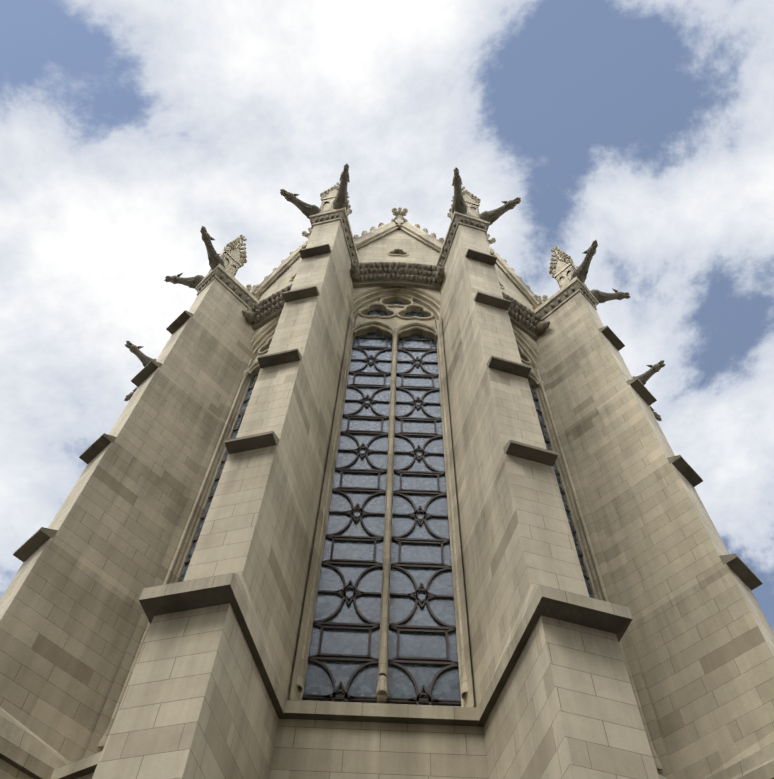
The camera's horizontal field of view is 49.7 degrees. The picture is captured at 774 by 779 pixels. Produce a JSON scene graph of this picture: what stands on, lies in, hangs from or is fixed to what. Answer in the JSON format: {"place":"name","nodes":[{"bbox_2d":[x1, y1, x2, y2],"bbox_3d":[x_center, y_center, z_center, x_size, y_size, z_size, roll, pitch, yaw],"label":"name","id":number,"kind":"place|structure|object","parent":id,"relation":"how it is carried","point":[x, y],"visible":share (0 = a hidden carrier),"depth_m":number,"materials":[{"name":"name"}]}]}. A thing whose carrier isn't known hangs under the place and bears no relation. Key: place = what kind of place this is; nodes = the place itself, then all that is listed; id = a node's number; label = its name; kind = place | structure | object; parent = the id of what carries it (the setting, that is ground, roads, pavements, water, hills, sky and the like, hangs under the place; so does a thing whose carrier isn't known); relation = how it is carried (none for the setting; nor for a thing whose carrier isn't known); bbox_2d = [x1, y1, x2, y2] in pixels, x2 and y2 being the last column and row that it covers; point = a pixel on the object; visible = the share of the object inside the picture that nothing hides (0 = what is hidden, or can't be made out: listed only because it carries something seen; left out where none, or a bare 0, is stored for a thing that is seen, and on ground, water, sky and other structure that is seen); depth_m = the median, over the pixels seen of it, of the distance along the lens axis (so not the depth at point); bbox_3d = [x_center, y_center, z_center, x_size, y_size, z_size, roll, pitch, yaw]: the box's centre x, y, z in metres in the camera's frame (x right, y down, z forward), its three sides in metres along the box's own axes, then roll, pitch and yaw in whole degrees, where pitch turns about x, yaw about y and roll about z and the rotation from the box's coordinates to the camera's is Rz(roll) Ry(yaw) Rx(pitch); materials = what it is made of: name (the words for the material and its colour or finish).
{"place":"outdoors","nodes":[
{"label":"outdoors","id":0,"kind":"place"},
{"bbox_2d":[0,0,773,631],"label":"sky","id":1,"kind":"structure","parent":0,"point":[643,129],"materials":[{"name":"white"}]},
{"label":"ground","id":2,"kind":"structure","parent":0,"visible":0},
{"bbox_2d":[0,182,773,778],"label":"stone wall","id":3,"kind":"structure","parent":2,"relation":"on","point":[112,682],"depth_m":12.04,"materials":[{"name":"stone"}]},
{"bbox_2d":[179,301,592,705],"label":"window","id":4,"kind":"structure","parent":3,"relation":"in","point":[446,685],"depth_m":13.33,"materials":[{"name":"blue glass"}]},
{"bbox_2d":[0,244,773,778],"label":"stone ledges","id":5,"kind":"object","parent":3,"relation":"attached to","point":[546,606],"visible":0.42,"depth_m":9.44,"materials":[{"name":"beige stone"}]},
{"bbox_2d":[14,243,761,581],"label":"buttress ledges","id":6,"kind":"object","parent":3,"relation":"attached to","point":[670,461],"visible":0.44,"depth_m":14.27,"materials":[{"name":"beige stone"}]},
{"bbox_2d":[124,163,665,420],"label":"gargoyles","id":7,"kind":"object","parent":3,"relation":"on","point":[459,205],"visible":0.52,"depth_m":23.31,"materials":[{"name":"stone"}]},
{"bbox_2d":[197,211,596,340],"bbox_3d":[0.183,-0.117,24.118,14.785,1.314,9.786,2,-62,0],"label":"carved stone","id":8,"kind":"object","parent":3,"relation":"on","point":[529,322],"visible":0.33,"depth_m":22.66,"materials":[{"name":"beige stone"}]}
]}

